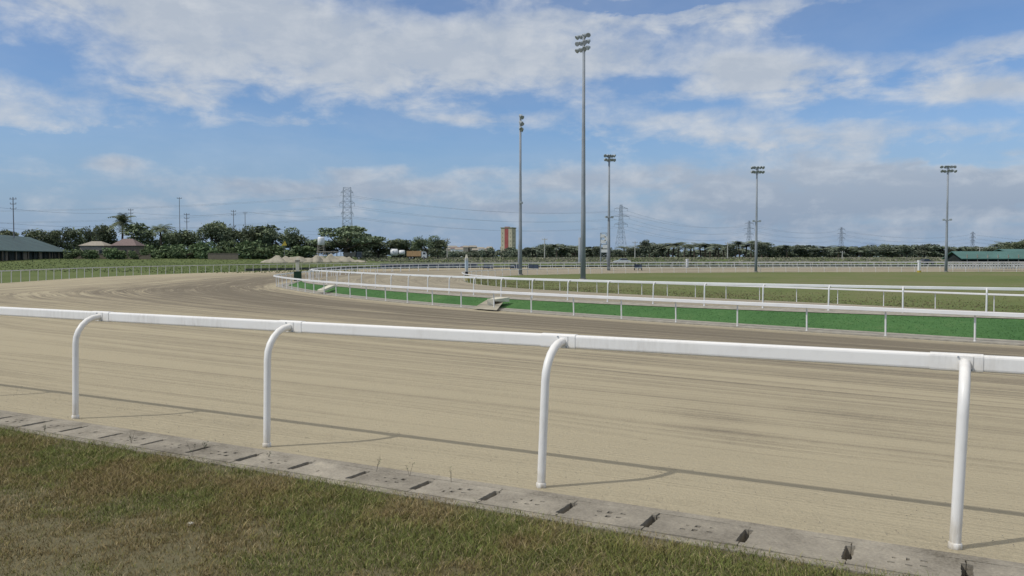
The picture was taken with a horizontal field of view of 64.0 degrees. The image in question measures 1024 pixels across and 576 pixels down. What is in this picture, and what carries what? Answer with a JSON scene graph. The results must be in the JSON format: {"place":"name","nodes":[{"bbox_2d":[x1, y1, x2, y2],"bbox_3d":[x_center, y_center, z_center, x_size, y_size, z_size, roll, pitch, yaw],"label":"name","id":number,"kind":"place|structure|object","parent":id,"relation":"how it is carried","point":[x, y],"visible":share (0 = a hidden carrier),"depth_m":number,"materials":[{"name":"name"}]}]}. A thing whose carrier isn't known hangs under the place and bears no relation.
{"place":"outdoors","nodes":[
{"label":"outdoors","id":0,"kind":"place"},
{"bbox_2d":[1,258,358,272],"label":"meadow grass","id":1,"kind":"structure","parent":0,"point":[163,271],"depth_m":158.45,"materials":[{"name":"green plant"}]},
{"bbox_2d":[0,424,939,575],"bbox_3d":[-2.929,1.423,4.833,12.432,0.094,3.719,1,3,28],"label":"grass","id":2,"kind":"structure","parent":0,"point":[149,470],"depth_m":4.95,"materials":[{"name":"green plant"}]},
{"bbox_2d":[474,300,502,309],"bbox_3d":[-1.219,0.853,42.349,1.417,0.310,4.280,0,2,6],"label":"sand gap","id":3,"kind":"object","parent":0,"point":[482,305],"visible":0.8,"depth_m":41.79,"materials":[{"name":"beige concrete"}]},
{"bbox_2d":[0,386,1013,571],"bbox_3d":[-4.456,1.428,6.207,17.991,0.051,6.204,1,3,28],"label":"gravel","id":4,"kind":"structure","parent":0,"point":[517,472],"depth_m":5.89,"materials":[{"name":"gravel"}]},
{"bbox_2d":[0,256,1018,282],"bbox_3d":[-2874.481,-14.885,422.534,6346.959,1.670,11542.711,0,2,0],"label":"field","id":5,"kind":"structure","parent":0,"point":[6,276],"depth_m":167.03,"materials":[{"name":"green plant"}]},
{"bbox_2d":[0,235,70,260],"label":"stable building","id":6,"kind":"structure","parent":5,"relation":"on","point":[19,248],"depth_m":205.59,"materials":[{"name":"teal metal"}]},
{"bbox_2d":[18,228,57,246],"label":"tree","id":7,"kind":"object","parent":5,"relation":"on","point":[39,235],"visible":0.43,"depth_m":259.93,"materials":[{"name":"green plant"}]},
{"bbox_2d":[44,227,74,247],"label":"tree","id":8,"kind":"object","parent":5,"relation":"on","point":[55,237],"visible":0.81,"depth_m":262.81,"materials":[{"name":"green plant"}]},
{"bbox_2d":[62,249,84,258],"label":"bush","id":9,"kind":"object","parent":5,"relation":"on","point":[73,255],"visible":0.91,"depth_m":216.46,"materials":[{"name":"green plant"}]},
{"bbox_2d":[60,227,87,249],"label":"tree","id":10,"kind":"object","parent":5,"relation":"on","point":[76,239],"visible":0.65,"depth_m":266.40,"materials":[{"name":"green plant"}]},
{"bbox_2d":[80,249,99,258],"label":"bush","id":11,"kind":"object","parent":5,"relation":"on","point":[90,254],"visible":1,"depth_m":216.61,"materials":[{"name":"green plant"}]},
{"bbox_2d":[80,225,106,242],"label":"tree","id":12,"kind":"object","parent":5,"relation":"on","point":[89,235],"visible":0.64,"depth_m":260.52,"materials":[{"name":"green plant"}]},
{"bbox_2d":[78,241,111,253],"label":"house","id":13,"kind":"structure","parent":5,"relation":"on","point":[96,245],"depth_m":225.17,"materials":[{"name":"beige tile"}]},
{"bbox_2d":[94,223,118,244],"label":"tree","id":14,"kind":"object","parent":5,"relation":"on","point":[110,238],"visible":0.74,"depth_m":259.80,"materials":[{"name":"green plant"}]},
{"bbox_2d":[101,247,118,258],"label":"bush","id":15,"kind":"object","parent":5,"relation":"on","point":[109,253],"visible":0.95,"depth_m":215.72,"materials":[{"name":"green plant"}]},
{"bbox_2d":[72,254,150,258],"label":"boundary wall","id":16,"kind":"structure","parent":5,"relation":"on","point":[148,256],"depth_m":221.70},
{"bbox_2d":[107,213,137,238],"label":"palm","id":17,"kind":"object","parent":5,"relation":"on","point":[122,221],"visible":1,"depth_m":250.23,"materials":[{"name":"green plant"}]},
{"bbox_2d":[110,239,144,253],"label":"house","id":18,"kind":"structure","parent":5,"relation":"on","point":[127,245],"depth_m":223.62,"materials":[{"name":"brown tile"}]},
{"bbox_2d":[124,221,150,241],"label":"tree","id":19,"kind":"object","parent":5,"relation":"on","point":[140,227],"visible":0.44,"depth_m":262.21,"materials":[{"name":"green plant"}]},
{"bbox_2d":[128,248,149,259],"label":"bush","id":20,"kind":"object","parent":5,"relation":"on","point":[133,254],"visible":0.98,"depth_m":216.18,"materials":[{"name":"green plant"}]},
{"bbox_2d":[133,228,162,249],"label":"tree","id":21,"kind":"object","parent":5,"relation":"on","point":[147,237],"visible":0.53,"depth_m":262.84,"materials":[{"name":"green plant"}]},
{"bbox_2d":[144,244,167,258],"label":"bush","id":22,"kind":"object","parent":5,"relation":"on","point":[154,253],"visible":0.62,"depth_m":243.25,"materials":[{"name":"green plant"}]},
{"bbox_2d":[147,224,176,244],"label":"palm","id":23,"kind":"object","parent":5,"relation":"on","point":[164,229],"visible":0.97,"depth_m":257.45,"materials":[{"name":"green plant"}]},
{"bbox_2d":[158,231,182,246],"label":"tree","id":24,"kind":"object","parent":5,"relation":"on","point":[166,240],"visible":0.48,"depth_m":264.08,"materials":[{"name":"green plant"}]},
{"bbox_2d":[159,243,186,258],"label":"bush","id":25,"kind":"object","parent":5,"relation":"on","point":[166,253],"visible":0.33,"depth_m":244.07,"materials":[{"name":"green plant"}]},
{"bbox_2d":[167,243,197,258],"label":"bush","id":26,"kind":"object","parent":5,"relation":"on","point":[174,251],"visible":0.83,"depth_m":235.61,"materials":[{"name":"green plant"}]},
{"bbox_2d":[170,230,200,257],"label":"tree","id":27,"kind":"object","parent":5,"relation":"on","point":[185,237],"visible":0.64,"depth_m":261.31,"materials":[{"name":"green plant"}]},
{"bbox_2d":[194,241,221,258],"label":"bush","id":28,"kind":"object","parent":5,"relation":"on","point":[203,249],"visible":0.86,"depth_m":234.88,"materials":[{"name":"green plant"}]},
{"bbox_2d":[194,220,242,246],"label":"tree","id":29,"kind":"object","parent":5,"relation":"on","point":[217,231],"visible":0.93,"depth_m":256.29,"materials":[{"name":"green plant"}]},
{"bbox_2d":[207,253,238,259],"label":"boundary wall","id":30,"kind":"structure","parent":5,"relation":"on","point":[222,256],"depth_m":227.68,"materials":[{"name":"grey concrete"}]},
{"bbox_2d":[214,239,241,254],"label":"bush","id":31,"kind":"object","parent":5,"relation":"on","point":[224,243],"visible":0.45,"depth_m":244.08,"materials":[{"name":"green plant"}]},
{"bbox_2d":[227,225,260,244],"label":"tree","id":32,"kind":"object","parent":5,"relation":"on","point":[246,235],"visible":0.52,"depth_m":259.79,"materials":[{"name":"green plant"}]},
{"bbox_2d":[235,240,270,258],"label":"bush","id":33,"kind":"object","parent":5,"relation":"on","point":[243,249],"visible":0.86,"depth_m":237.57,"materials":[{"name":"green plant"}]},
{"bbox_2d":[245,244,284,258],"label":"bush","id":34,"kind":"object","parent":5,"relation":"on","point":[252,253],"visible":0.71,"depth_m":236.46,"materials":[{"name":"green plant"}]},
{"bbox_2d":[251,223,280,247],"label":"tree","id":35,"kind":"object","parent":5,"relation":"on","point":[260,230],"visible":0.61,"depth_m":260.38,"materials":[{"name":"green plant"}]},
{"bbox_2d":[260,255,287,262],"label":"sand pile","id":36,"kind":"object","parent":5,"relation":"on","point":[276,259],"visible":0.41,"depth_m":196.65,"materials":[{"name":"sand"}]},
{"bbox_2d":[258,227,302,247],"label":"tree","id":37,"kind":"object","parent":5,"relation":"on","point":[273,237],"visible":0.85,"depth_m":257.69,"materials":[{"name":"green plant"}]},
{"bbox_2d":[267,244,301,257],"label":"bush","id":38,"kind":"object","parent":5,"relation":"on","point":[281,251],"visible":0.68,"depth_m":235.35,"materials":[{"name":"green plant"}]},
{"bbox_2d":[278,234,309,249],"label":"tree","id":39,"kind":"object","parent":5,"relation":"on","point":[302,241],"visible":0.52,"depth_m":258.24,"materials":[{"name":"green plant"}]},
{"bbox_2d":[289,245,318,257],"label":"bush","id":40,"kind":"object","parent":5,"relation":"on","point":[307,251],"visible":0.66,"depth_m":240.26,"materials":[{"name":"green plant"}]},
{"bbox_2d":[305,225,388,252],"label":"tree","id":41,"kind":"object","parent":5,"relation":"on","point":[358,235],"visible":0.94,"depth_m":256.91,"materials":[{"name":"green plant"}]},
{"bbox_2d":[340,187,354,255],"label":"pylon","id":42,"kind":"object","parent":5,"relation":"on","point":[349,207],"visible":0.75,"depth_m":452.36,"materials":[{"name":"metal"}]},
{"bbox_2d":[0,196,1016,239],"bbox_3d":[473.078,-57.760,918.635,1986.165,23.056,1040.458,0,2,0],"label":"power cable","id":43,"kind":"object","parent":42,"relation":"hanging from","point":[444,207],"visible":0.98,"depth_m":500.38,"materials":[{"name":"black metal"}]},
{"bbox_2d":[7,196,1014,239],"bbox_3d":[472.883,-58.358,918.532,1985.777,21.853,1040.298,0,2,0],"label":"power cable","id":44,"kind":"object","parent":42,"relation":"hanging from","point":[416,205],"visible":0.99,"depth_m":462.86,"materials":[{"name":"metal"}]},
{"bbox_2d":[47,206,1010,242],"bbox_3d":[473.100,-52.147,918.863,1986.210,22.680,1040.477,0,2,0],"label":"power cable","id":45,"kind":"object","parent":42,"relation":"hanging from","point":[508,221],"visible":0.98,"depth_m":499.49,"materials":[{"name":"metal"}]},
{"bbox_2d":[325,239,382,251],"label":"tree","id":46,"kind":"object","parent":5,"relation":"on","point":[367,247],"visible":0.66,"depth_m":264.64,"materials":[{"name":"green plant"}]},
{"bbox_2d":[370,241,390,257],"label":"tree","id":47,"kind":"object","parent":5,"relation":"on","point":[382,248],"visible":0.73,"depth_m":274.47,"materials":[{"name":"green plant"}]},
{"bbox_2d":[386,238,410,256],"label":"tree","id":48,"kind":"object","parent":5,"relation":"on","point":[394,244],"visible":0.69,"depth_m":277.67,"materials":[{"name":"green plant"}]},
{"bbox_2d":[398,239,424,256],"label":"tree","id":49,"kind":"object","parent":5,"relation":"on","point":[405,245],"visible":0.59,"depth_m":276.87,"materials":[{"name":"green plant"}]},
{"bbox_2d":[407,251,426,258],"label":"truck","id":50,"kind":"object","parent":5,"relation":"on","point":[423,255],"visible":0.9,"depth_m":248.70,"materials":[{"name":"orange paint"}]},
{"bbox_2d":[410,235,439,258],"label":"tree","id":51,"kind":"object","parent":5,"relation":"on","point":[418,243],"visible":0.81,"depth_m":268.84,"materials":[{"name":"green plant"}]},
{"bbox_2d":[380,263,477,268],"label":"sheet hoarding","id":52,"kind":"object","parent":5,"relation":"on","point":[425,266],"visible":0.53,"depth_m":163.76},
{"bbox_2d":[427,240,450,258],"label":"tree","id":53,"kind":"object","parent":5,"relation":"on","point":[439,248],"visible":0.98,"depth_m":266.34,"materials":[{"name":"green plant"}]},
{"bbox_2d":[500,227,515,250],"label":"tower building","id":54,"kind":"structure","parent":5,"relation":"on","point":[508,236],"depth_m":476.24,"materials":[{"name":"beige concrete"}]},
{"bbox_2d":[0,262,1021,282],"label":"rail fence","id":55,"kind":"object","parent":5,"relation":"on","point":[260,264],"visible":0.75,"depth_m":116.26,"materials":[{"name":"white metal"}]},
{"bbox_2d":[553,244,570,256],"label":"tree","id":56,"kind":"object","parent":5,"relation":"on","point":[560,251],"visible":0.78,"depth_m":343.15,"materials":[{"name":"green plant"}]},
{"bbox_2d":[600,233,606,263],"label":"panel tower","id":57,"kind":"structure","parent":5,"relation":"on","point":[603,241],"depth_m":213.74,"materials":[{"name":"metal"}]},
{"bbox_2d":[614,205,628,250],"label":"pylon","id":58,"kind":"object","parent":5,"relation":"on","point":[619,208],"visible":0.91,"depth_m":590.83,"materials":[{"name":"metal"}]},
{"bbox_2d":[245,265,1018,270],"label":"wall","id":59,"kind":"structure","parent":5,"relation":"on","point":[264,269],"depth_m":187.18,"materials":[{"name":"grey concrete"}]},
{"bbox_2d":[625,247,641,256],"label":"tree","id":60,"kind":"object","parent":5,"relation":"on","point":[633,250],"visible":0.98,"depth_m":338.10,"materials":[{"name":"green plant"}]},
{"bbox_2d":[638,239,650,256],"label":"tree","id":61,"kind":"object","parent":5,"relation":"on","point":[644,247],"visible":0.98,"depth_m":348.89,"materials":[{"name":"green plant"}]},
{"bbox_2d":[360,257,1018,264],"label":"rail fence","id":62,"kind":"object","parent":5,"relation":"on","point":[596,260],"visible":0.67,"depth_m":250.48,"materials":[{"name":"white metal"}]},
{"bbox_2d":[749,241,771,255],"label":"tree","id":63,"kind":"object","parent":5,"relation":"on","point":[763,250],"visible":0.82,"depth_m":333.84,"materials":[{"name":"green plant"}]},
{"bbox_2d":[806,248,831,256],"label":"tree","id":64,"kind":"object","parent":5,"relation":"on","point":[821,252],"visible":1,"depth_m":343.66,"materials":[{"name":"green plant"}]},
{"bbox_2d":[834,246,858,256],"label":"tree","id":65,"kind":"object","parent":5,"relation":"on","point":[847,253],"visible":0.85,"depth_m":352.07,"materials":[{"name":"green plant"}]},
{"bbox_2d":[880,247,898,256],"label":"tree","id":66,"kind":"object","parent":5,"relation":"on","point":[888,251],"visible":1,"depth_m":348.77,"materials":[{"name":"green plant"}]},
{"bbox_2d":[898,244,914,256],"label":"tree","id":67,"kind":"object","parent":5,"relation":"on","point":[905,249],"visible":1,"depth_m":340.17,"materials":[{"name":"green plant"}]},
{"bbox_2d":[913,244,936,257],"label":"tree","id":68,"kind":"object","parent":5,"relation":"on","point":[923,249],"visible":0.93,"depth_m":344.29,"materials":[{"name":"green plant"}]},
{"bbox_2d":[928,246,950,256],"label":"tree","id":69,"kind":"object","parent":5,"relation":"on","point":[938,252],"visible":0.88,"depth_m":336.66,"materials":[{"name":"green plant"}]},
{"bbox_2d":[942,251,1023,261],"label":"stable building","id":70,"kind":"structure","parent":5,"relation":"on","point":[986,256],"depth_m":232.71,"materials":[{"name":"teal metal"}]},
{"bbox_2d":[994,241,1023,248],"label":"tree","id":71,"kind":"object","parent":5,"relation":"on","point":[1017,245],"visible":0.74,"depth_m":297.88,"materials":[{"name":"green plant"}]},
{"bbox_2d":[0,267,1023,562],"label":"dirt track","id":72,"kind":"structure","parent":0,"point":[860,451],"depth_m":10.09,"materials":[{"name":"beige sand"}]},
{"bbox_2d":[0,307,1023,549],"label":"rail fence","id":73,"kind":"object","parent":72,"relation":"on","point":[964,365],"visible":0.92,"depth_m":5.84,"materials":[{"name":"white metal"}]},
{"bbox_2d":[0,410,1023,575],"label":"drain","id":74,"kind":"object","parent":72,"relation":"on","point":[658,536],"depth_m":5.33,"materials":[{"name":"concrete"}]},
{"bbox_2d":[0,415,51,427],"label":"drain cover","id":75,"kind":"object","parent":74,"relation":"on","point":[18,421],"visible":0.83,"depth_m":8.12,"materials":[{"name":"concrete"}]},
{"bbox_2d":[18,421,87,433],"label":"drain cover","id":76,"kind":"object","parent":74,"relation":"on","point":[53,427],"visible":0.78,"depth_m":7.86,"materials":[{"name":"concrete"}]},
{"bbox_2d":[54,426,124,439],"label":"drain cover","id":77,"kind":"object","parent":74,"relation":"on","point":[89,432],"visible":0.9,"depth_m":7.59,"materials":[{"name":"concrete"}]},
{"bbox_2d":[93,432,167,446],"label":"drain cover","id":78,"kind":"object","parent":74,"relation":"on","point":[138,439],"visible":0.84,"depth_m":7.32,"materials":[{"name":"concrete"}]},
{"bbox_2d":[136,438,214,454],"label":"drain cover","id":79,"kind":"object","parent":74,"relation":"on","point":[173,446],"visible":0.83,"depth_m":7.05,"materials":[{"name":"concrete"}]},
{"bbox_2d":[181,446,262,462],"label":"drain cover","id":80,"kind":"object","parent":74,"relation":"on","point":[224,454],"visible":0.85,"depth_m":6.78,"materials":[{"name":"concrete"}]},
{"bbox_2d":[231,453,315,471],"bbox_3d":[-1.903,1.427,6.539,0.568,0.094,0.353,1,3,28],"label":"drain cover","id":81,"kind":"object","parent":74,"relation":"on","point":[275,462],"visible":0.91,"depth_m":6.51,"materials":[{"name":"concrete"}]},
{"bbox_2d":[285,461,370,480],"bbox_3d":[-1.401,1.437,6.272,0.567,0.094,0.353,1,3,28],"label":"drain cover","id":82,"kind":"object","parent":74,"relation":"on","point":[331,471],"visible":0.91,"depth_m":6.25,"materials":[{"name":"concrete"}]},
{"bbox_2d":[343,469,434,491],"bbox_3d":[-0.899,1.448,6.004,0.568,0.093,0.353,1,3,28],"label":"drain cover","id":83,"kind":"object","parent":74,"relation":"on","point":[391,480],"visible":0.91,"depth_m":5.98,"materials":[{"name":"concrete"}]},
{"bbox_2d":[408,479,502,503],"bbox_3d":[-0.397,1.459,5.736,0.568,0.093,0.353,1,3,28],"label":"drain cover","id":84,"kind":"object","parent":74,"relation":"on","point":[457,491],"visible":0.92,"depth_m":5.71,"materials":[{"name":"concrete"}]},
{"bbox_2d":[478,489,576,515],"bbox_3d":[0.105,1.470,5.469,0.568,0.092,0.353,1,3,28],"label":"drain cover","id":85,"kind":"object","parent":74,"relation":"on","point":[528,502],"visible":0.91,"depth_m":5.45,"materials":[{"name":"concrete"}]},
{"bbox_2d":[556,501,658,530],"bbox_3d":[0.607,1.479,5.202,0.566,0.093,0.353,1,3,28],"label":"drain cover","id":86,"kind":"object","parent":74,"relation":"on","point":[616,516],"visible":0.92,"depth_m":5.18,"materials":[{"name":"concrete"}]},
{"bbox_2d":[642,514,749,545],"bbox_3d":[1.110,1.489,4.934,0.568,0.095,0.353,1,3,28],"label":"drain cover","id":87,"kind":"object","parent":74,"relation":"on","point":[704,530],"visible":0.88,"depth_m":4.91,"materials":[{"name":"concrete"}]},
{"bbox_2d":[738,527,851,563],"bbox_3d":[1.612,1.500,4.667,0.568,0.094,0.353,1,3,28],"label":"drain cover","id":88,"kind":"object","parent":74,"relation":"on","point":[812,547],"visible":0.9,"depth_m":4.65,"materials":[{"name":"concrete"}]},
{"bbox_2d":[846,542,965,575],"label":"drain cover","id":89,"kind":"object","parent":74,"relation":"on","point":[886,558],"visible":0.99,"depth_m":4.39,"materials":[{"name":"concrete"}]},
{"bbox_2d":[966,561,1023,575],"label":"drain cover","id":90,"kind":"object","parent":74,"relation":"on","point":[978,569],"visible":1,"depth_m":4.29,"materials":[{"name":"concrete"}]},
{"bbox_2d":[276,281,1023,345],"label":"concrete edging","id":91,"kind":"object","parent":72,"relation":"on","point":[753,325],"visible":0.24,"depth_m":32.77,"materials":[{"name":"grey concrete"}]},
{"bbox_2d":[487,297,508,305],"bbox_3d":[-0.747,0.762,42.745,0.727,0.480,1.644,1,2,19],"label":"concrete culvert","id":92,"kind":"object","parent":91,"relation":"on","point":[498,299],"visible":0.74,"depth_m":42.68,"materials":[{"name":"concrete"}]},
{"bbox_2d":[273,264,1023,341],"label":"rail fence","id":93,"kind":"object","parent":91,"relation":"on","point":[949,312],"visible":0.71,"depth_m":34.23,"materials":[{"name":"white metal"}]},
{"bbox_2d":[0,0,1023,256],"label":"sky","id":94,"kind":"structure","parent":0,"point":[852,111],"materials":[{"name":"blue"}]},
{"bbox_2d":[289,279,1023,340],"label":"turf strip","id":95,"kind":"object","parent":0,"point":[716,315],"visible":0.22,"depth_m":33.62,"materials":[{"name":"green plant"}]},
{"bbox_2d":[294,257,301,280],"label":"marker post","id":96,"kind":"object","parent":95,"relation":"on","point":[297,273],"visible":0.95,"depth_m":83.72,"materials":[{"name":"concrete"}]},
{"bbox_2d":[304,282,1017,318],"bbox_3d":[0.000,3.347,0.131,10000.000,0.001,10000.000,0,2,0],"label":"ground","id":97,"kind":"structure","parent":0,"point":[711,308],"depth_m":52.31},
{"bbox_2d":[312,267,1023,312],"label":"training track","id":98,"kind":"structure","parent":0,"point":[434,282],"depth_m":96.92,"materials":[{"name":"beige sand"}]},
{"bbox_2d":[517,114,523,274],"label":"floodlight mast","id":99,"kind":"object","parent":98,"relation":"on","point":[521,123],"visible":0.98,"depth_m":127.47,"materials":[{"name":"metal"}]},
{"bbox_2d":[604,154,615,270],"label":"floodlight mast","id":100,"kind":"object","parent":98,"relation":"on","point":[609,159],"visible":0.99,"depth_m":147.17,"materials":[{"name":"metal"}]},
{"bbox_2d":[302,267,1023,318],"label":"concrete edging","id":101,"kind":"object","parent":98,"relation":"on","point":[713,307],"visible":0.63,"depth_m":38.06,"materials":[{"name":"grey concrete"}]},
{"bbox_2d":[308,262,1023,315],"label":"rail fence","id":102,"kind":"object","parent":101,"relation":"on","point":[796,285],"visible":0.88,"depth_m":42.53,"materials":[{"name":"white metal"}]},
{"bbox_2d":[950,263,1023,268],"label":"paling fence","id":103,"kind":"object","parent":98,"relation":"on","point":[987,265],"visible":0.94,"depth_m":158.21,"materials":[{"name":"white paint"}]},
{"bbox_2d":[467,272,1023,312],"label":"infield","id":104,"kind":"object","parent":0,"point":[983,279],"visible":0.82,"depth_m":85.23,"materials":[{"name":"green plant"}]},
{"bbox_2d":[575,33,590,279],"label":"floodlight mast","id":105,"kind":"object","parent":104,"relation":"on","point":[583,43],"visible":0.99,"depth_m":101.76,"materials":[{"name":"metal"}]},
{"bbox_2d":[462,279,1023,311],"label":"infield tufts","id":106,"kind":"object","parent":104,"relation":"on","point":[659,293],"visible":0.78,"depth_m":61.91,"materials":[{"name":"green plant"}]},
{"bbox_2d":[462,267,1023,310],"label":"rail fence","id":107,"kind":"object","parent":104,"relation":"on","point":[796,288],"visible":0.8,"depth_m":55.29,"materials":[{"name":"white metal"}]},
{"bbox_2d":[750,166,764,271],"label":"floodlight mast","id":108,"kind":"object","parent":104,"relation":"on","point":[756,172],"visible":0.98,"depth_m":150.11,"materials":[{"name":"metal"}]},
{"bbox_2d":[940,165,956,271],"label":"floodlight mast","id":109,"kind":"object","parent":104,"relation":"on","point":[947,167],"visible":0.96,"depth_m":151.38,"materials":[{"name":"metal"}]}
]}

